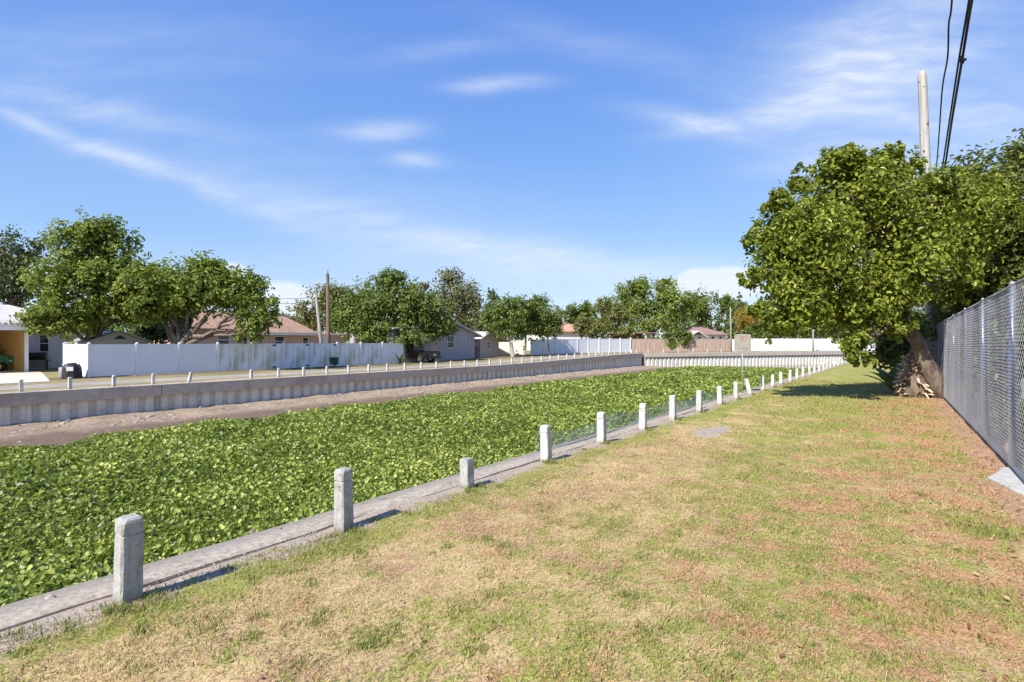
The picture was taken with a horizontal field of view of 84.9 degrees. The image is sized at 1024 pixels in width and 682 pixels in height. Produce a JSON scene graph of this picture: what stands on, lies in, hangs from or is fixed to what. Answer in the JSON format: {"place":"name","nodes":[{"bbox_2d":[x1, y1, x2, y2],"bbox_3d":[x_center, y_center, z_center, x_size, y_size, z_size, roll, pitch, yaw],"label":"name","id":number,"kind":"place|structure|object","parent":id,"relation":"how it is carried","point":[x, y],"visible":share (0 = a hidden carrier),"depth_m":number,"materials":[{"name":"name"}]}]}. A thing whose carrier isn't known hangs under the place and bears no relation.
{"place":"outdoors","nodes":[
{"label":"outdoors","id":0,"kind":"place"},
{"bbox_2d":[0,370,49,383],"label":"driveway","id":1,"kind":"structure","parent":0,"point":[9,377],"depth_m":30.53,"materials":[{"name":"concrete"}]},
{"bbox_2d":[0,344,12,370],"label":"garden tractor","id":2,"kind":"object","parent":1,"relation":"on","point":[5,360],"visible":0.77,"depth_m":37.06,"materials":[{"name":"green paint"}]},
{"bbox_2d":[29,352,50,369],"bbox_3d":[-33.453,1.411,39.527,1.460,1.237,0.698,0,0,-30],"label":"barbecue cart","id":3,"kind":"object","parent":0,"point":[38,356],"visible":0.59,"depth_m":39.33,"materials":[{"name":"black metal"}]},
{"bbox_2d":[58,362,66,377],"bbox_3d":[-24.320,1.579,30.400,0.480,0.882,0.480,0,0,0],"label":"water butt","id":4,"kind":"object","parent":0,"point":[59,371],"visible":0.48,"depth_m":30.18,"materials":[{"name":"grey plastic"}]},
{"bbox_2d":[0,353,609,389],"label":"asphalt path","id":5,"kind":"structure","parent":0,"point":[166,379],"depth_m":31.77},
{"bbox_2d":[0,365,668,447],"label":"mud bank","id":6,"kind":"structure","parent":0,"point":[50,434],"depth_m":25.50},
{"bbox_2d":[5,366,670,441],"bbox_3d":[-3.509,3.232,39.322,4.333,0.390,72.076,0,0,36],"label":"rubble","id":7,"kind":"object","parent":6,"relation":"on","point":[289,402],"visible":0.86,"depth_m":32.63,"materials":[{"name":"stone"}]},
{"bbox_2d":[0,357,832,605],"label":"canal water","id":8,"kind":"structure","parent":0,"point":[770,366],"depth_m":11.87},
{"bbox_2d":[0,353,642,425],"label":"seawall","id":9,"kind":"object","parent":8,"relation":"in","point":[39,406],"visible":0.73,"depth_m":28.70,"materials":[{"name":"concrete"}]},
{"bbox_2d":[19,379,23,391],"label":"bollard","id":10,"kind":"object","parent":9,"relation":"on","point":[21,387],"visible":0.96,"depth_m":21.79,"materials":[{"name":"concrete"}]},
{"bbox_2d":[68,377,71,388],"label":"bollard","id":11,"kind":"object","parent":9,"relation":"on","point":[69,382],"visible":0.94,"depth_m":23.04,"materials":[{"name":"concrete"}]},
{"bbox_2d":[112,375,115,386],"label":"bollard","id":12,"kind":"object","parent":9,"relation":"on","point":[113,380],"visible":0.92,"depth_m":24.30,"materials":[{"name":"concrete"}]},
{"bbox_2d":[151,374,154,383],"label":"bollard","id":13,"kind":"object","parent":9,"relation":"on","point":[152,378],"visible":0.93,"depth_m":25.56,"materials":[{"name":"concrete"}]},
{"bbox_2d":[187,372,192,381],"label":"bollard","id":14,"kind":"object","parent":9,"relation":"on","point":[190,377],"visible":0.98,"depth_m":26.85,"materials":[{"name":"concrete"}]},
{"bbox_2d":[0,360,861,605],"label":"water plants","id":15,"kind":"object","parent":8,"relation":"on","point":[570,404],"visible":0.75,"depth_m":15.06,"materials":[{"name":"green plant"}]},
{"bbox_2d":[643,351,875,366],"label":"seawall","id":16,"kind":"object","parent":8,"relation":"in","point":[727,358],"visible":0.33,"depth_m":76.38,"materials":[{"name":"concrete"}]},
{"bbox_2d":[0,341,872,391],"bbox_3d":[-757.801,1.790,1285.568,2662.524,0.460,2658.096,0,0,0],"label":"bank ground","id":17,"kind":"structure","parent":0,"point":[51,375],"depth_m":37.09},
{"bbox_2d":[0,224,51,308],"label":"oak tree","id":18,"kind":"object","parent":17,"relation":"on","point":[9,261],"visible":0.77,"depth_m":55.35,"materials":[{"name":"green plant"}]},
{"bbox_2d":[0,304,85,371],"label":"white house","id":19,"kind":"structure","parent":17,"relation":"on","point":[18,345],"depth_m":39.52,"materials":[{"name":"paint"}]},
{"bbox_2d":[39,334,48,351],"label":"window","id":20,"kind":"structure","parent":19,"relation":"in","point":[43,340],"depth_m":40.80,"materials":[{"name":"glass"}]},
{"bbox_2d":[61,363,82,378],"bbox_3d":[-23.718,1.595,30.180,0.920,0.850,0.745,0,0,-27],"label":"compost bin","id":21,"kind":"object","parent":17,"relation":"on","point":[73,370],"visible":0.99,"depth_m":29.95,"materials":[{"name":"black plastic"}]},
{"bbox_2d":[8,205,166,342],"bbox_3d":[-27.767,-3.417,37.853,9.374,11.410,6.228,0,0,-33],"label":"mango tree","id":22,"kind":"object","parent":17,"relation":"on","point":[101,241],"visible":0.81,"depth_m":36.36,"materials":[{"name":"green plant"}]},
{"bbox_2d":[65,331,154,343],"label":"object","id":23,"kind":"structure","parent":17,"relation":"on","point":[114,337],"depth_m":38.43,"materials":[{"name":"grey"}]},
{"bbox_2d":[123,321,143,335],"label":"shade tree","id":24,"kind":"object","parent":17,"relation":"on","point":[129,327],"visible":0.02,"depth_m":61.21,"materials":[{"name":"green plant"}]},
{"bbox_2d":[132,318,191,343],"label":"shrub","id":25,"kind":"object","parent":17,"relation":"on","point":[153,334],"visible":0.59,"depth_m":42.15,"materials":[{"name":"green plant"}]},
{"bbox_2d":[103,249,282,343],"bbox_3d":[-21.718,-1.975,37.961,12.510,8.484,5.950,0,0,0],"label":"mango tree","id":26,"kind":"object","parent":17,"relation":"on","point":[175,295],"visible":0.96,"depth_m":37.16,"materials":[{"name":"green plant"}]},
{"bbox_2d":[63,342,402,377],"bbox_3d":[-18.095,1.090,41.463,4.052,2.061,23.655,0,0,35],"label":"vinyl fence","id":27,"kind":"object","parent":17,"relation":"on","point":[98,360],"visible":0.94,"depth_m":36.30,"materials":[{"name":"white plastic"}]},
{"bbox_2d":[330,357,338,363],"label":"utility box","id":28,"kind":"object","parent":27,"relation":"attached to","point":[334,360],"visible":1,"depth_m":43.60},
{"bbox_2d":[221,308,247,322],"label":"shade tree","id":29,"kind":"object","parent":17,"relation":"on","point":[240,318],"visible":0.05,"depth_m":113.54,"materials":[{"name":"green plant"}]},
{"bbox_2d":[149,311,346,343],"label":"bungalow","id":30,"kind":"object","parent":17,"relation":"on","point":[290,331],"visible":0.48,"depth_m":54.57,"materials":[{"name":"pink paint"}]},
{"bbox_2d":[217,333,229,343],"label":"window","id":31,"kind":"structure","parent":30,"relation":"in","point":[221,339],"depth_m":50.06,"materials":[{"name":"glass"}]},
{"bbox_2d":[274,336,284,343],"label":"window","id":32,"kind":"structure","parent":30,"relation":"in","point":[277,339],"depth_m":54.97,"materials":[{"name":"glass"}]},
{"bbox_2d":[302,337,308,342],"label":"window","id":33,"kind":"structure","parent":30,"relation":"in","point":[304,339],"depth_m":57.31,"materials":[{"name":"glass"}]},
{"bbox_2d":[277,313,305,326],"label":"shade tree","id":34,"kind":"object","parent":17,"relation":"on","point":[288,316],"visible":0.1,"depth_m":108.92,"materials":[{"name":"green plant"}]},
{"bbox_2d":[315,295,325,366],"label":"leaning pole","id":35,"kind":"object","parent":17,"relation":"on","point":[318,322],"visible":0.76,"depth_m":43.90,"materials":[{"name":"grey wood"}]},
{"bbox_2d":[313,270,330,366],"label":"utility pole","id":36,"kind":"object","parent":17,"relation":"on","point":[328,340],"visible":0.89,"depth_m":44.10,"materials":[{"name":"brown wood"}]},
{"bbox_2d":[285,277,376,337],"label":"shade tree","id":37,"kind":"object","parent":17,"relation":"on","point":[306,316],"visible":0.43,"depth_m":60.20,"materials":[{"name":"green plant"}]},
{"bbox_2d":[323,265,459,347],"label":"shade tree","id":38,"kind":"object","parent":17,"relation":"on","point":[368,312],"visible":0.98,"depth_m":51.38,"materials":[{"name":"green plant"}]},
{"bbox_2d":[387,353,407,363],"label":"palm sprout","id":39,"kind":"object","parent":17,"relation":"on","point":[401,358],"visible":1,"depth_m":48.03,"materials":[{"name":"green plant"}]},
{"bbox_2d":[350,323,482,362],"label":"gabled house","id":40,"kind":"structure","parent":17,"relation":"on","point":[460,344],"depth_m":56.93,"materials":[{"name":"grey paint"}]},
{"bbox_2d":[430,340,436,360],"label":"door","id":41,"kind":"structure","parent":40,"relation":"in","point":[433,347],"depth_m":54.90,"materials":[{"name":"beige paint"}]},
{"bbox_2d":[447,336,453,347],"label":"window","id":42,"kind":"structure","parent":40,"relation":"in","point":[450,341],"depth_m":56.91,"materials":[{"name":"glass"}]},
{"bbox_2d":[405,344,440,362],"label":"pickup","id":43,"kind":"object","parent":17,"relation":"on","point":[418,353],"visible":0.58,"depth_m":51.59,"materials":[{"name":"black paint"}]},
{"bbox_2d":[403,265,485,330],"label":"shade tree","id":44,"kind":"object","parent":17,"relation":"on","point":[468,303],"visible":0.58,"depth_m":75.44,"materials":[{"name":"green plant"}]},
{"bbox_2d":[36,305,863,343],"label":"distant wood","id":45,"kind":"object","parent":17,"relation":"on","point":[720,328],"visible":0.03,"depth_m":148.36,"materials":[{"name":"green plant"}]},
{"bbox_2d":[452,311,494,332],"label":"shade tree","id":46,"kind":"object","parent":17,"relation":"on","point":[471,323],"visible":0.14,"depth_m":99.64,"materials":[{"name":"green plant"}]},
{"bbox_2d":[475,331,508,357],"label":"garage","id":47,"kind":"structure","parent":17,"relation":"on","point":[487,345],"depth_m":62.57,"materials":[{"name":"beige paint"}]},
{"bbox_2d":[483,287,500,330],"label":"pine tree","id":48,"kind":"object","parent":17,"relation":"on","point":[492,296],"visible":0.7,"depth_m":94.98,"materials":[{"name":"green plant"}]},
{"bbox_2d":[476,291,536,356],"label":"clipped tree","id":49,"kind":"object","parent":17,"relation":"on","point":[508,314],"visible":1,"depth_m":61.33,"materials":[{"name":"green plant"}]},
{"bbox_2d":[499,340,524,354],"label":"board fence","id":50,"kind":"object","parent":17,"relation":"on","point":[504,348],"visible":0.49,"depth_m":67.48,"materials":[{"name":"beige paint"}]},
{"bbox_2d":[517,292,566,355],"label":"tree","id":51,"kind":"object","parent":17,"relation":"on","point":[545,322],"visible":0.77,"depth_m":63.50,"materials":[{"name":"green plant"}]},
{"bbox_2d":[527,315,589,349],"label":"white house","id":52,"kind":"structure","parent":17,"relation":"on","point":[567,328],"depth_m":89.40,"materials":[{"name":"paint"}]},
{"bbox_2d":[552,299,599,324],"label":"shade tree","id":53,"kind":"object","parent":17,"relation":"on","point":[583,309],"visible":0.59,"depth_m":103.29,"materials":[{"name":"green plant"}]},
{"bbox_2d":[530,338,630,354],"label":"vinyl fence","id":54,"kind":"object","parent":17,"relation":"on","point":[565,346],"visible":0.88,"depth_m":70.90,"materials":[{"name":"white paint"}]},
{"bbox_2d":[571,295,635,338],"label":"tree","id":55,"kind":"object","parent":17,"relation":"on","point":[591,328],"visible":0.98,"depth_m":79.79,"materials":[{"name":"green plant"}]},
{"bbox_2d":[608,332,656,338],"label":"house","id":56,"kind":"structure","parent":17,"relation":"on","point":[638,335],"depth_m":89.71,"materials":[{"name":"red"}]},
{"bbox_2d":[608,272,704,338],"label":"shade tree","id":57,"kind":"object","parent":17,"relation":"on","point":[668,297],"visible":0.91,"depth_m":91.44,"materials":[{"name":"green plant"}]},
{"bbox_2d":[662,334,683,349],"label":"agave","id":58,"kind":"object","parent":17,"relation":"on","point":[671,346],"visible":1,"depth_m":74.60,"materials":[{"name":"green plant"}]},
{"bbox_2d":[663,327,693,346],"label":"palm shrub","id":59,"kind":"object","parent":17,"relation":"on","point":[681,332],"visible":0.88,"depth_m":79.05,"materials":[{"name":"green plant"}]},
{"bbox_2d":[631,338,729,351],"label":"board fence","id":60,"kind":"object","parent":17,"relation":"on","point":[658,345],"visible":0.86,"depth_m":79.41,"materials":[{"name":"wood"}]},
{"bbox_2d":[662,325,729,338],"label":"white house","id":61,"kind":"structure","parent":17,"relation":"on","point":[698,332],"depth_m":91.21,"materials":[{"name":"paint"}]},
{"bbox_2d":[685,283,745,329],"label":"shade tree","id":62,"kind":"object","parent":17,"relation":"on","point":[726,302],"visible":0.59,"depth_m":103.43,"materials":[{"name":"green plant"}]},
{"bbox_2d":[730,307,731,351],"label":"metal pole","id":63,"kind":"object","parent":17,"relation":"on","point":[730,332],"visible":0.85,"depth_m":79.91,"materials":[{"name":"metal"}]},
{"bbox_2d":[733,292,747,333],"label":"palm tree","id":64,"kind":"object","parent":17,"relation":"on","point":[740,303],"visible":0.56,"depth_m":98.86,"materials":[{"name":"green plant"}]},
{"bbox_2d":[729,305,772,338],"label":"bamboo clump","id":65,"kind":"object","parent":17,"relation":"on","point":[744,320],"visible":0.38,"depth_m":89.40,"materials":[{"name":"yellow plant"}]},
{"bbox_2d":[745,323,799,338],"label":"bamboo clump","id":66,"kind":"object","parent":17,"relation":"on","point":[757,335],"visible":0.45,"depth_m":86.75,"materials":[{"name":"green plant"}]},
{"bbox_2d":[751,338,874,350],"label":"white wall fence","id":67,"kind":"object","parent":17,"relation":"on","point":[782,344],"depth_m":85.55,"materials":[{"name":"paint"}]},
{"bbox_2d":[812,329,813,350],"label":"metal post","id":68,"kind":"object","parent":17,"relation":"on","point":[812,339],"visible":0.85,"depth_m":83.94,"materials":[{"name":"metal"}]},
{"bbox_2d":[788,322,842,338],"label":"tree","id":69,"kind":"object","parent":17,"relation":"on","point":[818,333],"visible":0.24,"depth_m":96.64,"materials":[{"name":"green plant"}]},
{"bbox_2d":[829,318,872,338],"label":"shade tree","id":70,"kind":"object","parent":17,"relation":"on","point":[847,332],"visible":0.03,"depth_m":103.40,"materials":[{"name":"green plant"}]},
{"bbox_2d":[870,301,937,333],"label":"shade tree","id":71,"kind":"object","parent":17,"relation":"on","point":[921,310],"visible":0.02,"depth_m":96.49,"materials":[{"name":"green plant"}]},
{"bbox_2d":[0,363,1023,681],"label":"lawn","id":72,"kind":"structure","parent":0,"point":[848,373],"depth_m":3.84,"materials":[{"name":"plant"}]},
{"bbox_2d":[113,514,143,605],"bbox_3d":[-2.382,1.412,3.479,0.130,0.651,0.131,3,2,36],"label":"bollard","id":73,"kind":"object","parent":72,"relation":"on","point":[128,558],"visible":0.91,"depth_m":3.44,"materials":[{"name":"concrete"}]},
{"bbox_2d":[334,467,353,532],"bbox_3d":[-1.458,1.431,4.853,0.130,0.650,0.128,-2,-2,34],"label":"bollard","id":74,"kind":"object","parent":72,"relation":"on","point":[343,503],"visible":0.94,"depth_m":4.81,"materials":[{"name":"white concrete"}]},
{"bbox_2d":[0,363,841,631],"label":"concrete kerb","id":75,"kind":"structure","parent":72,"relation":"on","point":[24,611],"depth_m":4.43,"materials":[{"name":"concrete"}]},
{"bbox_2d":[43,594,54,599],"bbox_3d":[-2.880,1.586,3.481,0.063,0.024,0.054,0,0,-36],"label":"stone","id":76,"kind":"object","parent":75,"relation":"on","point":[50,596],"visible":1,"depth_m":3.47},
{"bbox_2d":[536,391,716,451],"bbox_3d":[3.325,1.529,12.553,0.107,0.392,10.475,0,0,34],"label":"wire netting","id":77,"kind":"object","parent":75,"relation":"on","point":[554,441],"visible":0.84,"depth_m":10.60,"materials":[{"name":"metal"}]},
{"bbox_2d":[143,411,699,596],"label":"gravel","id":78,"kind":"structure","parent":72,"relation":"on","point":[385,510],"depth_m":4.66,"materials":[{"name":"gravel"}]},
{"bbox_2d":[460,457,473,488],"bbox_3d":[-0.501,1.538,6.246,0.129,0.456,0.129,-2,-1,38],"label":"bollard","id":79,"kind":"object","parent":72,"relation":"on","point":[466,471],"visible":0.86,"depth_m":6.20,"materials":[{"name":"concrete"}]},
{"bbox_2d":[540,424,551,461],"bbox_3d":[0.465,1.465,7.658,0.129,0.632,0.129,-2,0,35],"label":"bollard","id":80,"kind":"object","parent":72,"relation":"on","point":[545,444],"visible":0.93,"depth_m":7.61,"materials":[{"name":"concrete"}]},
{"bbox_2d":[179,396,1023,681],"bbox_3d":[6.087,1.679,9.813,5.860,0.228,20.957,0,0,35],"label":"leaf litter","id":81,"kind":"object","parent":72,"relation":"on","point":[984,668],"visible":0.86,"depth_m":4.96,"materials":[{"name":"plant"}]},
{"bbox_2d":[597,412,605,443],"bbox_3d":[1.454,1.476,9.092,0.129,0.643,0.130,0,2,34],"label":"bollard","id":82,"kind":"object","parent":72,"relation":"on","point":[601,427],"visible":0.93,"depth_m":9.04,"materials":[{"name":"concrete"}]},
{"bbox_2d":[638,403,646,430],"bbox_3d":[2.467,1.493,10.567,0.127,0.636,0.128,1,-1,31],"label":"bollard","id":83,"kind":"object","parent":72,"relation":"on","point":[642,416],"visible":0.94,"depth_m":10.52,"materials":[{"name":"concrete"}]},
{"bbox_2d":[669,395,676,420],"bbox_3d":[3.449,1.497,12.011,0.129,0.670,0.129,-1,-2,37],"label":"bollard","id":84,"kind":"object","parent":72,"relation":"on","point":[672,408],"visible":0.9,"depth_m":11.97,"materials":[{"name":"concrete"}]},
{"bbox_2d":[696,390,702,411],"bbox_3d":[4.554,1.522,13.619,0.128,0.642,0.130,1,1,37],"label":"bollard","id":85,"kind":"object","parent":72,"relation":"on","point":[699,400],"visible":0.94,"depth_m":13.57,"materials":[{"name":"concrete"}]},
{"bbox_2d":[717,386,722,404],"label":"bollard","id":86,"kind":"object","parent":72,"relation":"on","point":[719,396],"visible":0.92,"depth_m":15.20,"materials":[{"name":"concrete"}]},
{"bbox_2d":[733,382,738,399],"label":"bollard","id":87,"kind":"object","parent":72,"relation":"on","point":[735,391],"visible":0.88,"depth_m":16.71,"materials":[{"name":"concrete"}]},
{"bbox_2d":[734,334,750,392],"bbox_3d":[7.817,0.876,18.994,0.560,2.213,0.055,0,0,0],"label":"sign post","id":88,"kind":"object","parent":72,"relation":"on","point":[742,343],"visible":0.94,"depth_m":18.97,"materials":[{"name":"metal"}]},
{"bbox_2d":[744,379,751,394],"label":"bollard","id":89,"kind":"object","parent":72,"relation":"on","point":[747,384],"visible":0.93,"depth_m":18.34,"materials":[{"name":"concrete"}]},
{"bbox_2d":[761,375,764,389],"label":"bollard","id":90,"kind":"object","parent":72,"relation":"on","point":[762,382],"visible":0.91,"depth_m":20.10,"materials":[{"name":"concrete"}]},
{"bbox_2d":[771,374,774,386],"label":"bollard","id":91,"kind":"object","parent":72,"relation":"on","point":[772,380],"visible":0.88,"depth_m":21.68,"materials":[{"name":"concrete"}]},
{"bbox_2d":[779,372,782,383],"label":"bollard","id":92,"kind":"object","parent":72,"relation":"on","point":[780,377],"visible":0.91,"depth_m":23.33,"materials":[{"name":"concrete"}]},
{"bbox_2d":[735,140,1023,398],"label":"broadleaf tree","id":93,"kind":"object","parent":72,"relation":"on","point":[814,250],"visible":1,"depth_m":16.19,"materials":[{"name":"green plant"}]},
{"bbox_2d":[865,363,902,390],"bbox_3d":[13.314,1.264,19.538,2.080,0.945,1.939,0,0,0],"label":"broad leaf plant","id":94,"kind":"object","parent":72,"relation":"on","point":[887,378],"visible":0.52,"depth_m":19.70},
{"bbox_2d":[893,347,934,398],"bbox_3d":[12.963,0.970,17.911,1.349,1.818,1.318,0,0,0],"label":"palm stump","id":95,"kind":"object","parent":72,"relation":"on","point":[912,382],"visible":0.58,"depth_m":17.73,"materials":[{"name":"brown plant"}]},
{"bbox_2d":[864,306,973,379],"bbox_3d":[16.408,0.252,22.545,4.356,3.334,3.541,0,0,0],"label":"shrub","id":96,"kind":"object","parent":72,"relation":"on","point":[889,352],"visible":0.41,"depth_m":21.95,"materials":[{"name":"green plant"}]},
{"bbox_2d":[917,70,937,364],"bbox_3d":[15.631,-4.096,21.000,0.787,12.007,0.350,0,0,0],"label":"power pole","id":97,"kind":"object","parent":72,"relation":"on","point":[923,113],"visible":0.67,"depth_m":20.88,"materials":[{"name":"grey wood"}]},
{"bbox_2d":[936,0,952,167],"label":"overhead cable","id":98,"kind":"object","parent":97,"relation":"attached to","point":[950,14],"visible":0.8,"depth_m":13.56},
{"bbox_2d":[942,0,969,165],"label":"overhead cable","id":99,"kind":"object","parent":97,"relation":"attached to","point":[963,33],"visible":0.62,"depth_m":13.87,"materials":[{"name":"rubber"}]},
{"bbox_2d":[944,0,973,167],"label":"overhead cable","id":100,"kind":"object","parent":97,"relation":"attached to","point":[962,56],"visible":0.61,"depth_m":13.90,"materials":[{"name":"rubber"}]},
{"bbox_2d":[917,128,1023,351],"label":"broadleaf tree","id":101,"kind":"object","parent":72,"relation":"on","point":[1012,265],"visible":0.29,"depth_m":17.99,"materials":[{"name":"green plant"}]},
{"bbox_2d":[935,278,1023,481],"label":"chain link fence","id":102,"kind":"object","parent":72,"relation":"on","point":[1012,387],"visible":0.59,"depth_m":8.93,"materials":[{"name":"metal"}]},
{"bbox_2d":[942,370,1023,467],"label":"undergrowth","id":103,"kind":"object","parent":72,"relation":"on","point":[995,422],"visible":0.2,"depth_m":11.88,"materials":[{"name":"green plant"}]},
{"bbox_2d":[947,303,1023,384],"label":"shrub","id":104,"kind":"object","parent":72,"relation":"on","point":[993,325],"visible":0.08,"depth_m":17.06,"materials":[{"name":"green plant"}]},
{"bbox_2d":[962,322,1023,402],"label":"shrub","id":105,"kind":"object","parent":72,"relation":"on","point":[1004,361],"visible":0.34,"depth_m":13.84,"materials":[{"name":"green plant"}]},
{"bbox_2d":[987,467,1023,495],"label":"footing","id":106,"kind":"object","parent":72,"relation":"on","point":[1005,477],"visible":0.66,"depth_m":6.69,"materials":[{"name":"concrete"}]},
{"bbox_2d":[1003,321,1023,384],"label":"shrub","id":107,"kind":"object","parent":72,"relation":"on","point":[1021,359],"visible":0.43,"depth_m":10.85,"materials":[{"name":"green plant"}]},
{"bbox_2d":[1016,399,1023,439],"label":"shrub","id":108,"kind":"object","parent":72,"relation":"on","point":[1021,409],"visible":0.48,"depth_m":7.72,"materials":[{"name":"green plant"}]},
{"bbox_2d":[0,0,1023,340],"label":"sky","id":109,"kind":"structure","parent":0,"point":[564,150],"materials":[{"name":"blue"}]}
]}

